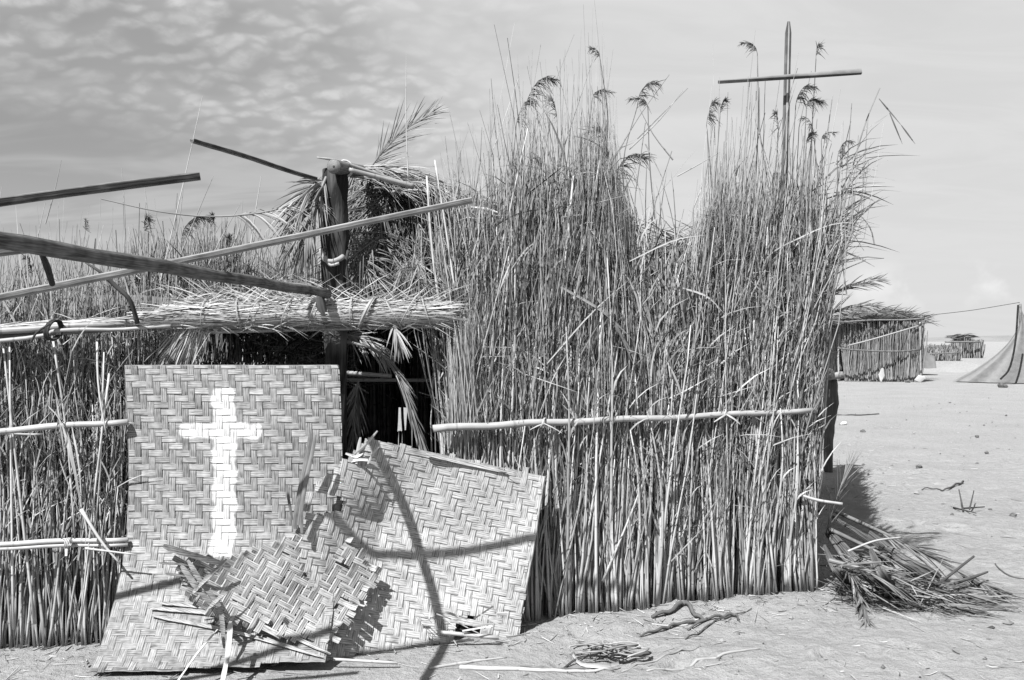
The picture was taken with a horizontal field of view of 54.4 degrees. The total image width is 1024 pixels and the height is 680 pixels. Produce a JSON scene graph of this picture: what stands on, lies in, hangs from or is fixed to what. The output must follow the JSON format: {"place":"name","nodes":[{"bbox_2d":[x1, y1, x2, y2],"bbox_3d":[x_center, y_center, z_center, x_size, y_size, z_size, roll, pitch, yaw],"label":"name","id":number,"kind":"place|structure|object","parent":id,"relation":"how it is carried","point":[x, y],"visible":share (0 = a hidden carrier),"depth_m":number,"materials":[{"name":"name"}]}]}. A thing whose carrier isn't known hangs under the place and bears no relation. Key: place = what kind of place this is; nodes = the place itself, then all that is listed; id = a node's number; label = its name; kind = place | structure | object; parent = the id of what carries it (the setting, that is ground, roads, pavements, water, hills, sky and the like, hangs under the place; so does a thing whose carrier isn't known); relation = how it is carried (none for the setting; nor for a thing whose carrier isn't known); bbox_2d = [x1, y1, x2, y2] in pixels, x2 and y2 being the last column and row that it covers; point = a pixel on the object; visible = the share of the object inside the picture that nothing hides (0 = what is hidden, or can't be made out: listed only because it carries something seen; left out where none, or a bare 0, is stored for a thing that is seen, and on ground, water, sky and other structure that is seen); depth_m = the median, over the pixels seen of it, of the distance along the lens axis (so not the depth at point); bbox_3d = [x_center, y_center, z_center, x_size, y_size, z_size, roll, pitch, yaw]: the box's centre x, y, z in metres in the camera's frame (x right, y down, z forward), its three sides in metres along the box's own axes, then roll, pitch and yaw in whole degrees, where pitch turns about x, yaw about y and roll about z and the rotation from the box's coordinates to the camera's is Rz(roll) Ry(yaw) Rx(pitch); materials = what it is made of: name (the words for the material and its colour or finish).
{"place":"outdoors","nodes":[
{"label":"outdoors","id":0,"kind":"place"},
{"bbox_2d":[0,249,27,256],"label":"split pole","id":1,"kind":"object","parent":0,"point":[3,252],"visible":0.13,"depth_m":3.45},
{"bbox_2d":[0,172,200,206],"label":"split pole","id":2,"kind":"object","parent":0,"point":[90,189],"visible":1,"depth_m":3.68,"materials":[{"name":"wood"}]},
{"bbox_2d":[0,197,472,300],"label":"split pole","id":3,"kind":"object","parent":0,"point":[205,255],"visible":0.91,"depth_m":4.30,"materials":[{"name":"wood"}]},
{"bbox_2d":[0,342,1023,679],"bbox_3d":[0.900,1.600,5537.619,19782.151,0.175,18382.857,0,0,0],"label":"ground","id":4,"kind":"structure","parent":0,"point":[994,482],"depth_m":5.68,"materials":[{"name":"sand"}]},
{"bbox_2d":[0,199,212,648],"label":"reed wall","id":5,"kind":"structure","parent":4,"relation":"on","point":[75,558],"depth_m":5.22,"materials":[{"name":"grey plant"}]},
{"bbox_2d":[0,326,134,338],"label":"beam pole","id":6,"kind":"object","parent":5,"relation":"attached to","point":[28,334],"visible":0.3,"depth_m":5.12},
{"bbox_2d":[0,319,140,333],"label":"beam pole","id":7,"kind":"object","parent":5,"relation":"attached to","point":[19,329],"visible":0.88,"depth_m":5.09,"materials":[{"name":"wood"}]},
{"bbox_2d":[30,319,63,341],"bbox_3d":[-2.344,-0.047,5.034,0.158,0.118,0.071,0,0,-40],"label":"lashing","id":8,"kind":"object","parent":7,"relation":"attached to","point":[46,328],"visible":1,"depth_m":5.02,"materials":[{"name":"fabric"}]},
{"bbox_2d":[85,263,139,323],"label":"branch","id":9,"kind":"object","parent":7,"relation":"attached to","point":[118,288],"visible":0.86,"depth_m":4.98,"materials":[{"name":"grey plant"}]},
{"bbox_2d":[0,324,170,342],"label":"beam pole","id":10,"kind":"object","parent":5,"relation":"attached to","point":[22,338],"visible":0.97,"depth_m":5.07,"materials":[{"name":"wood"}]},
{"bbox_2d":[0,266,488,339],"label":"straw lintel","id":11,"kind":"structure","parent":5,"relation":"attached to","point":[261,315],"depth_m":5.29,"materials":[{"name":"plant"}]},
{"bbox_2d":[0,231,331,297],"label":"round pole","id":12,"kind":"object","parent":11,"relation":"attached to","point":[36,246],"visible":1,"depth_m":3.28,"materials":[{"name":"wood"}]},
{"bbox_2d":[39,255,54,285],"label":"branch","id":13,"kind":"object","parent":12,"relation":"attached to","point":[47,270],"visible":0.82,"depth_m":3.22,"materials":[{"name":"grey plant"}]},
{"bbox_2d":[146,326,209,374],"bbox_3d":[-1.765,0.095,5.271,0.372,0.490,0.164,0,0,0],"label":"straw sheaf","id":14,"kind":"object","parent":11,"relation":"hanging from","point":[181,348],"visible":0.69,"depth_m":5.22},
{"bbox_2d":[314,296,330,324],"bbox_3d":[-1.010,-0.159,5.307,0.092,0.157,0.059,0,0,-26],"label":"pole prop","id":15,"kind":"object","parent":11,"relation":"on","point":[321,305],"visible":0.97,"depth_m":5.28,"materials":[{"name":"grey plant"}]},
{"bbox_2d":[386,325,411,360],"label":"palm frond","id":16,"kind":"object","parent":11,"relation":"hanging from","point":[399,341],"visible":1,"depth_m":5.37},
{"bbox_2d":[0,96,375,553],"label":"reed wall","id":17,"kind":"structure","parent":4,"relation":"on","point":[226,348],"depth_m":6.69,"materials":[{"name":"grey plant"}]},
{"bbox_2d":[178,629,217,679],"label":"splinter","id":18,"kind":"object","parent":4,"relation":"on","point":[195,655],"visible":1,"depth_m":4.62,"materials":[{"name":"wood"}]},
{"bbox_2d":[89,365,341,672],"bbox_3d":[-1.450,0.857,4.967,1.137,1.457,0.444,0,0,0],"label":"woven mat","id":19,"kind":"object","parent":4,"relation":"on","point":[288,407],"visible":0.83,"depth_m":5.16,"materials":[{"name":"wicker"}]},
{"bbox_2d":[160,602,202,608],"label":"torn strip","id":20,"kind":"object","parent":19,"relation":"on","point":[178,604],"visible":0.45,"depth_m":5.00,"materials":[{"name":"wicker"}]},
{"bbox_2d":[187,560,224,648],"bbox_3d":[-1.459,1.258,4.747,0.180,0.428,0.018,0,0,-7],"label":"frayed strip","id":21,"kind":"object","parent":19,"relation":"hanging from","point":[208,591],"visible":1,"depth_m":4.75,"materials":[{"name":"wicker"}]},
{"bbox_2d":[209,582,232,608],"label":"frayed strip","id":22,"kind":"object","parent":21,"relation":"attached to","point":[220,596],"visible":1,"depth_m":4.73,"materials":[{"name":"wicker"}]},
{"bbox_2d":[152,615,322,657],"bbox_3d":[-1.352,1.454,4.898,0.897,0.169,0.024,0,0,10],"label":"torn strip","id":23,"kind":"object","parent":19,"relation":"on","point":[237,633],"visible":0.99,"depth_m":4.90,"materials":[{"name":"wicker"}]},
{"bbox_2d":[150,607,330,654],"bbox_3d":[-1.341,1.433,4.929,0.948,0.190,0.049,0,0,10],"label":"torn strip","id":24,"kind":"object","parent":19,"relation":"on","point":[201,611],"visible":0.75,"depth_m":4.98,"materials":[{"name":"wicker"}]},
{"bbox_2d":[172,511,382,642],"bbox_3d":[-1.140,1.202,4.941,1.040,0.641,0.279,0,0,-21],"label":"woven mat","id":25,"kind":"object","parent":19,"relation":"on","point":[350,578],"visible":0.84,"depth_m":4.96,"materials":[{"name":"wicker"}]},
{"bbox_2d":[159,562,204,567],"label":"frayed strip","id":26,"kind":"object","parent":25,"relation":"attached to","point":[173,563],"visible":0.95,"depth_m":4.76,"materials":[{"name":"wicker"}]},
{"bbox_2d":[165,573,203,578],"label":"frayed strip","id":27,"kind":"object","parent":25,"relation":"attached to","point":[174,574],"visible":0.54,"depth_m":4.77,"materials":[{"name":"wicker"}]},
{"bbox_2d":[163,544,230,567],"bbox_3d":[-1.512,1.043,4.792,0.324,0.149,0.026,0,0,-30],"label":"frayed strip","id":28,"kind":"object","parent":25,"relation":"attached to","point":[190,554],"visible":0.91,"depth_m":4.77,"materials":[{"name":"wicker"}]},
{"bbox_2d":[180,565,214,607],"bbox_3d":[-1.495,1.173,4.734,0.162,0.213,0.020,0,0,-8],"label":"frayed strip","id":29,"kind":"object","parent":25,"relation":"attached to","point":[195,585],"visible":1,"depth_m":4.73,"materials":[{"name":"wicker"}]},
{"bbox_2d":[193,559,226,593],"bbox_3d":[-1.439,1.128,4.744,0.161,0.160,0.034,0,0,-18],"label":"frayed strip","id":30,"kind":"object","parent":25,"relation":"attached to","point":[210,575],"visible":1,"depth_m":4.73,"materials":[{"name":"wicker"}]},
{"bbox_2d":[220,621,232,679],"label":"splinter","id":31,"kind":"object","parent":4,"relation":"on","point":[228,648],"visible":1,"depth_m":4.62,"materials":[{"name":"wood"}]},
{"bbox_2d":[319,168,351,502],"bbox_3d":[-0.997,0.321,5.568,0.182,2.558,0.195,0,0,-23],"label":"log post","id":32,"kind":"object","parent":4,"relation":"on","point":[334,253],"visible":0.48,"depth_m":5.53,"materials":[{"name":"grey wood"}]},
{"bbox_2d":[101,166,354,261],"bbox_3d":[-1.475,-0.711,5.346,1.346,0.573,0.253,0,0,-26],"label":"palm frond","id":33,"kind":"object","parent":32,"relation":"attached to","point":[271,215],"visible":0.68,"depth_m":5.42,"materials":[{"name":"plant"}]},
{"bbox_2d":[190,138,317,180],"bbox_3d":[-1.281,-0.905,5.050,0.025,0.052,0.983,0,0,24],"label":"split pole","id":34,"kind":"object","parent":32,"relation":"attached to","point":[247,157],"visible":1,"depth_m":4.98,"materials":[{"name":"wood"}]},
{"bbox_2d":[265,178,322,294],"bbox_3d":[-1.152,-0.568,5.424,0.378,0.675,0.265,0,0,-17],"label":"palm frond","id":35,"kind":"object","parent":32,"relation":"attached to","point":[305,195],"visible":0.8,"depth_m":5.47,"materials":[{"name":"plant"}]},
{"bbox_2d":[278,176,327,280],"bbox_3d":[-1.158,-0.617,5.455,0.300,0.590,0.173,0,0,-8],"label":"palm frond","id":36,"kind":"object","parent":32,"relation":"hanging from","point":[304,247],"visible":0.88,"depth_m":5.47,"materials":[{"name":"plant"}]},
{"bbox_2d":[347,380,371,456],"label":"palm frond","id":37,"kind":"object","parent":32,"relation":"hanging from","point":[355,415],"visible":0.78,"depth_m":5.70,"materials":[{"name":"plant"}]},
{"bbox_2d":[347,371,391,377],"bbox_3d":[-0.977,0.191,5.849,0.543,0.068,0.032,0,0,-11],"label":"rail","id":38,"kind":"object","parent":32,"relation":"attached to","point":[358,373],"visible":0.44,"depth_m":5.87,"materials":[{"name":"wood"}]},
{"bbox_2d":[327,159,430,182],"bbox_3d":[-0.807,-1.053,6.410,0.103,0.296,2.019,0,0,9],"label":"ridge log","id":39,"kind":"object","parent":32,"relation":"on","point":[339,167],"visible":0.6,"depth_m":5.45,"materials":[{"name":"grey wood"}]},
{"bbox_2d":[317,157,397,179],"bbox_3d":[-0.842,-0.955,5.639,0.550,0.116,0.044,0,0,-34],"label":"roof pole","id":40,"kind":"object","parent":39,"relation":"attached to","point":[357,167],"visible":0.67,"depth_m":5.61,"materials":[{"name":"wood"}]},
{"bbox_2d":[348,168,414,188],"bbox_3d":[-0.730,-0.907,5.598,0.394,0.092,0.034,0,0,-32],"label":"roof pole","id":41,"kind":"object","parent":39,"relation":"attached to","point":[386,179],"visible":0.99,"depth_m":5.59,"materials":[{"name":"wood"}]},
{"bbox_2d":[347,340,428,450],"bbox_3d":[-0.678,0.363,5.571,0.513,0.728,0.135,0,0,19],"label":"palm frond","id":42,"kind":"object","parent":32,"relation":"attached to","point":[408,400],"visible":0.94,"depth_m":5.53,"materials":[{"name":"plant"}]},
{"bbox_2d":[347,378,442,381],"bbox_3d":[-0.839,0.243,6.050,0.899,0.028,0.022,0,0,-6],"label":"rail","id":43,"kind":"object","parent":32,"relation":"attached to","point":[383,379],"visible":0.49,"depth_m":6.05,"materials":[{"name":"wood"}]},
{"bbox_2d":[333,658,396,663],"bbox_3d":[-0.716,1.567,4.860,0.313,0.032,0.013,0,0,0],"label":"cane","id":44,"kind":"object","parent":4,"relation":"on","point":[365,661],"visible":1,"depth_m":4.85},
{"bbox_2d":[299,437,545,662],"bbox_3d":[-0.454,1.067,5.309,1.380,1.119,0.242,0,0,-23],"label":"woven mat","id":45,"kind":"object","parent":4,"relation":"on","point":[389,507],"visible":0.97,"depth_m":5.34,"materials":[{"name":"wicker"}]},
{"bbox_2d":[286,433,315,532],"bbox_3d":[-1.058,0.715,4.979,0.156,0.497,0.038,0,0,3],"label":"strip","id":46,"kind":"object","parent":45,"relation":"on","point":[297,517],"visible":1,"depth_m":4.97,"materials":[{"name":"wicker"}]},
{"bbox_2d":[346,431,379,463],"bbox_3d":[-0.776,0.558,5.170,0.180,0.176,0.014,0,0,0],"label":"frayed corner","id":47,"kind":"object","parent":45,"relation":"attached to","point":[356,455],"visible":1,"depth_m":5.17,"materials":[{"name":"wicker"}]},
{"bbox_2d":[416,606,507,644],"bbox_3d":[-0.258,1.485,5.185,0.477,0.210,0.100,0,0,4],"label":"frayed edge","id":48,"kind":"object","parent":45,"relation":"attached to","point":[477,616],"visible":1,"depth_m":5.18,"materials":[{"name":"wicker"}]},
{"bbox_2d":[426,452,506,472],"bbox_3d":[-0.244,0.666,5.398,0.459,0.129,0.014,0,0,-18],"label":"edge strip","id":49,"kind":"object","parent":45,"relation":"on","point":[462,462],"visible":1,"depth_m":5.40,"materials":[{"name":"wicker"}]},
{"bbox_2d":[444,308,484,471],"bbox_3d":[-0.254,0.443,5.534,0.267,1.301,0.188,0,0,-25],"label":"straw sheaf","id":50,"kind":"object","parent":4,"relation":"on","point":[465,334],"visible":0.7,"depth_m":5.50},
{"bbox_2d":[437,630,498,639],"bbox_3d":[-0.229,1.538,5.190,0.322,0.056,0.020,0,0,-4],"label":"cane","id":51,"kind":"object","parent":4,"relation":"on","point":[464,634],"visible":1,"depth_m":5.18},
{"bbox_2d":[429,657,506,669],"bbox_3d":[-0.217,1.601,4.943,0.414,0.016,0.021,0,0,-25],"label":"reed stick","id":52,"kind":"object","parent":4,"relation":"on","point":[452,664],"visible":1,"depth_m":4.92,"materials":[{"name":"plant"}]},
{"bbox_2d":[264,246,737,525],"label":"reed wall","id":53,"kind":"structure","parent":4,"relation":"on","point":[381,410],"depth_m":8.39,"materials":[{"name":"plant"}]},
{"bbox_2d":[0,426,1023,679],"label":"straw crumbs","id":54,"kind":"object","parent":4,"relation":"on","point":[818,590],"visible":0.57,"depth_m":5.42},
{"bbox_2d":[459,665,613,672],"bbox_3d":[0.124,1.609,4.853,0.762,0.055,0.080,0,0,-3],"label":"reed stick","id":55,"kind":"object","parent":4,"relation":"on","point":[488,668],"visible":0.99,"depth_m":4.83,"materials":[{"name":"plant"}]},
{"bbox_2d":[520,665,590,668],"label":"reed stick","id":56,"kind":"object","parent":4,"relation":"on","point":[530,666],"visible":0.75,"depth_m":4.88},
{"bbox_2d":[564,640,651,667],"bbox_3d":[0.471,1.578,5.030,0.485,0.097,0.217,0,0,-24],"label":"fibre coil","id":57,"kind":"object","parent":4,"relation":"on","point":[622,650],"visible":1,"depth_m":5.01,"materials":[{"name":"fabric"}]},
{"bbox_2d":[395,0,913,628],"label":"reed screen","id":58,"kind":"object","parent":4,"relation":"on","point":[617,376],"visible":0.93,"depth_m":5.86,"materials":[{"name":"grey plant"}]},
{"bbox_2d":[67,154,836,346],"bbox_3d":[0.034,-0.540,7.421,5.268,1.185,3.966,0,0,0],"label":"palm roof","id":59,"kind":"object","parent":58,"relation":"on","point":[377,248],"visible":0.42,"depth_m":5.88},
{"bbox_2d":[243,298,396,399],"bbox_3d":[-1.211,0.073,6.284,0.993,0.869,0.826,0,0,0],"label":"brushwood","id":60,"kind":"object","parent":59,"relation":"hanging from","point":[292,349],"visible":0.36,"depth_m":6.22,"materials":[{"name":"plant"}]},
{"bbox_2d":[347,331,397,375],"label":"palm frond","id":61,"kind":"object","parent":59,"relation":"attached to","point":[381,348],"visible":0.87,"depth_m":5.62,"materials":[{"name":"plant"}]},
{"bbox_2d":[372,96,450,164],"bbox_3d":[-0.606,-1.226,5.893,0.491,0.439,0.162,0,0,0],"label":"palm frond","id":62,"kind":"object","parent":59,"relation":"on","point":[418,119],"visible":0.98,"depth_m":5.89,"materials":[{"name":"plant"}]},
{"bbox_2d":[718,21,861,281],"bbox_3d":[1.699,-1.165,6.125,0.857,1.620,0.117,0,0,6],"label":"wooden cross","id":63,"kind":"object","parent":58,"relation":"on","point":[787,76],"visible":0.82,"depth_m":6.16,"materials":[{"name":"grey wood"}]},
{"bbox_2d":[811,392,822,511],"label":"branch","id":64,"kind":"object","parent":58,"relation":"attached to","point":[819,409],"visible":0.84,"depth_m":6.22,"materials":[{"name":"grey plant"}]},
{"bbox_2d":[800,493,842,504],"bbox_3d":[1.892,0.976,6.097,0.254,0.058,0.027,0,0,24],"label":"stick","id":65,"kind":"object","parent":58,"relation":"attached to","point":[822,500],"visible":0.95,"depth_m":6.09,"materials":[{"name":"wood"}]},
{"bbox_2d":[824,448,864,534],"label":"palm frond","id":66,"kind":"object","parent":58,"relation":"attached to","point":[846,471],"visible":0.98,"depth_m":6.27,"materials":[{"name":"plant"}]},
{"bbox_2d":[831,296,884,320],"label":"palm frond","id":67,"kind":"object","parent":58,"relation":"attached to","point":[860,306],"visible":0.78,"depth_m":6.34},
{"bbox_2d":[834,273,891,295],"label":"palm frond","id":68,"kind":"object","parent":58,"relation":"attached to","point":[862,284],"visible":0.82,"depth_m":6.40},
{"bbox_2d":[621,646,698,671],"bbox_3d":[0.751,1.615,5.045,0.496,0.058,0.024,0,0,-30],"label":"reed stick","id":69,"kind":"object","parent":4,"relation":"on","point":[656,660],"visible":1,"depth_m":5.03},
{"bbox_2d":[652,623,687,626],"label":"stick","id":70,"kind":"object","parent":4,"relation":"on","point":[667,625],"visible":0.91,"depth_m":5.59,"materials":[{"name":"wood"}]},
{"bbox_2d":[640,618,703,636],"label":"root twig","id":71,"kind":"object","parent":4,"relation":"on","point":[669,626],"visible":1,"depth_m":5.55,"materials":[{"name":"wood"}]},
{"bbox_2d":[651,600,706,618],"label":"root twig","id":72,"kind":"object","parent":4,"relation":"on","point":[682,603],"visible":1,"depth_m":5.72,"materials":[{"name":"wood"}]},
{"bbox_2d":[646,648,759,671],"bbox_3d":[0.959,1.614,4.987,0.674,0.072,0.030,0,0,-23],"label":"reed stick","id":73,"kind":"object","parent":4,"relation":"on","point":[695,661],"visible":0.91,"depth_m":5.00,"materials":[{"name":"plant"}]},
{"bbox_2d":[687,612,739,630],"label":"root twig","id":74,"kind":"object","parent":4,"relation":"on","point":[713,616],"visible":1,"depth_m":5.62,"materials":[{"name":"wood"}]},
{"bbox_2d":[685,608,751,639],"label":"root twig","id":75,"kind":"object","parent":4,"relation":"on","point":[704,627],"visible":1,"depth_m":5.53,"materials":[{"name":"wood"}]},
{"bbox_2d":[552,398,1023,679],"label":"grit","id":76,"kind":"object","parent":4,"relation":"on","point":[1007,622],"visible":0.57,"depth_m":5.59,"materials":[{"name":"stone"}]},
{"bbox_2d":[768,164,836,491],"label":"reed wall","id":77,"kind":"structure","parent":4,"relation":"on","point":[826,377],"depth_m":6.85,"materials":[{"name":"grey plant"}]},
{"bbox_2d":[823,368,843,472],"bbox_3d":[3.783,0.987,12.028,0.409,1.328,0.234,0,0,-14],"label":"forked post","id":78,"kind":"object","parent":4,"relation":"on","point":[832,397],"visible":0.68,"depth_m":12.05,"materials":[{"name":"black wood"}]},
{"bbox_2d":[826,532,875,627],"bbox_3d":[2.063,1.477,5.947,0.204,0.438,1.131,0,0,7],"label":"palm frond","id":79,"kind":"object","parent":4,"relation":"on","point":[858,591],"visible":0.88,"depth_m":5.85,"materials":[{"name":"plant"}]},
{"bbox_2d":[837,413,878,415],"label":"root twig","id":80,"kind":"object","parent":4,"relation":"on","point":[859,414],"visible":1,"depth_m":21.10,"materials":[{"name":"wood"}]},
{"bbox_2d":[869,548,894,599],"bbox_3d":[2.194,1.408,5.881,0.135,0.310,0.245,0,0,12],"label":"leaf base","id":81,"kind":"object","parent":4,"relation":"on","point":[883,574],"visible":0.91,"depth_m":5.82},
{"bbox_2d":[822,302,941,381],"bbox_3d":[14.410,0.085,39.547,5.837,3.129,4.684,0,0,13],"label":"reed hut","id":82,"kind":"object","parent":4,"relation":"on","point":[885,344],"visible":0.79,"depth_m":38.31,"materials":[{"name":"plant"}]},
{"bbox_2d":[924,302,1019,315],"bbox_3d":[17.548,-1.181,38.000,3.667,0.528,0.019,0,0,0],"label":"cord","id":83,"kind":"object","parent":82,"relation":"attached to","point":[971,310],"visible":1,"depth_m":37.99,"materials":[{"name":"fabric"}]},
{"bbox_2d":[829,558,991,614],"bbox_3d":[2.343,1.523,5.923,0.903,0.436,0.538,0,0,0],"label":"palm frond","id":84,"kind":"object","parent":4,"relation":"on","point":[872,571],"visible":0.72,"depth_m":5.84,"materials":[{"name":"plant"}]},
{"bbox_2d":[874,547,923,596],"bbox_3d":[2.356,1.431,6.078,0.298,0.303,0.109,0,0,25],"label":"leaf base","id":85,"kind":"object","parent":84,"relation":"on","point":[884,563],"visible":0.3,"depth_m":6.07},
{"bbox_2d":[815,543,1023,622],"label":"leaf litter","id":86,"kind":"object","parent":4,"relation":"on","point":[939,593],"visible":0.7,"depth_m":5.92,"materials":[{"name":"plant"}]},
{"bbox_2d":[822,544,851,593],"bbox_3d":[1.981,1.429,6.131,0.184,0.285,0.252,0,0,-42],"label":"leaf base","id":87,"kind":"object","parent":86,"relation":"on","point":[839,573],"visible":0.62,"depth_m":6.06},
{"bbox_2d":[828,532,883,590],"bbox_3d":[2.089,1.379,6.222,0.192,0.303,0.519,0,0,-22],"label":"leaf base","id":88,"kind":"object","parent":86,"relation":"on","point":[839,542],"visible":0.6,"depth_m":6.08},
{"bbox_2d":[868,531,941,585],"bbox_3d":[2.405,1.360,6.176,0.140,0.277,0.474,0,0,-44],"label":"leaf base","id":89,"kind":"object","parent":86,"relation":"on","point":[919,566],"visible":0.89,"depth_m":6.07,"materials":[{"name":"plant"}]},
{"bbox_2d":[831,508,1023,599],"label":"palm frond","id":90,"kind":"object","parent":86,"relation":"on","point":[914,550],"visible":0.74,"depth_m":6.48,"materials":[{"name":"plant"}]},
{"bbox_2d":[931,555,974,589],"bbox_3d":[2.737,1.450,6.189,0.422,0.180,0.022,0,0,-30],"label":"stick","id":91,"kind":"object","parent":86,"relation":"on","point":[957,569],"visible":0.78,"depth_m":6.19,"materials":[{"name":"wood"}]},
{"bbox_2d":[828,527,1015,604],"bbox_3d":[2.523,1.475,6.160,1.036,0.532,0.494,0,0,8],"label":"palm frond","id":92,"kind":"object","parent":4,"relation":"on","point":[900,564],"visible":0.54,"depth_m":6.10,"materials":[{"name":"plant"}]},
{"bbox_2d":[832,515,890,553],"bbox_3d":[2.215,1.220,6.284,0.056,0.147,0.546,0,0,-21],"label":"leaf base","id":93,"kind":"object","parent":92,"relation":"on","point":[867,538],"visible":0.84,"depth_m":6.30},
{"bbox_2d":[847,537,901,551],"bbox_3d":[2.221,1.237,6.054,0.496,0.056,0.040,0,0,-32],"label":"stick","id":94,"kind":"object","parent":92,"relation":"on","point":[864,544],"visible":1,"depth_m":6.00,"materials":[{"name":"wood"}]},
{"bbox_2d":[954,571,987,584],"bbox_3d":[2.883,1.493,6.254,0.274,0.064,0.026,0,0,-23],"label":"stick","id":95,"kind":"object","parent":92,"relation":"on","point":[971,577],"visible":0.94,"depth_m":6.24,"materials":[{"name":"wood"}]},
{"bbox_2d":[923,348,935,368],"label":"tent","id":96,"kind":"object","parent":4,"relation":"on","point":[930,361],"visible":0.47,"depth_m":45.64,"materials":[{"name":"fabric"}]},
{"bbox_2d":[921,480,963,490],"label":"root twig","id":97,"kind":"object","parent":4,"relation":"on","point":[960,483],"visible":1,"depth_m":10.82,"materials":[{"name":"wood"}]},
{"bbox_2d":[927,345,961,360],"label":"reed fence","id":98,"kind":"object","parent":4,"relation":"on","point":[954,353],"visible":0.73,"depth_m":74.12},
{"bbox_2d":[922,361,981,371],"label":"sand mound","id":99,"kind":"object","parent":4,"relation":"on","point":[957,366],"visible":0.49,"depth_m":50.53,"materials":[{"name":"sand"}]},
{"bbox_2d":[927,333,984,357],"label":"reed hut","id":100,"kind":"object","parent":4,"relation":"on","point":[970,346],"visible":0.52,"depth_m":85.08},
{"bbox_2d":[953,489,984,512],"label":"twig","id":101,"kind":"object","parent":4,"relation":"on","point":[969,508],"visible":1,"depth_m":9.36,"materials":[{"name":"wood"}]},
{"bbox_2d":[954,304,1023,382],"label":"tent","id":102,"kind":"object","parent":4,"relation":"on","point":[1005,364],"visible":1,"depth_m":37.50,"materials":[{"name":"fabric"}]},
{"bbox_2d":[997,382,1007,387],"bbox_3d":[16.636,1.547,33.735,0.324,0.240,0.252,0,0,0],"label":"stone","id":103,"kind":"object","parent":4,"relation":"on","point":[1002,385],"visible":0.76,"depth_m":33.66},
{"bbox_2d":[995,563,1023,578],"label":"root twig","id":104,"kind":"object","parent":4,"relation":"on","point":[1008,574],"visible":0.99,"depth_m":6.81,"materials":[{"name":"wood"}]},
{"bbox_2d":[0,0,1023,337],"label":"sky","id":105,"kind":"structure","parent":0,"point":[96,89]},
{"bbox_2d":[70,335,1012,341],"bbox_3d":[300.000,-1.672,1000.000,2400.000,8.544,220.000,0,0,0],"label":"hills","id":106,"kind":"structure","parent":0,"point":[1004,338],"depth_m":929.26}
]}

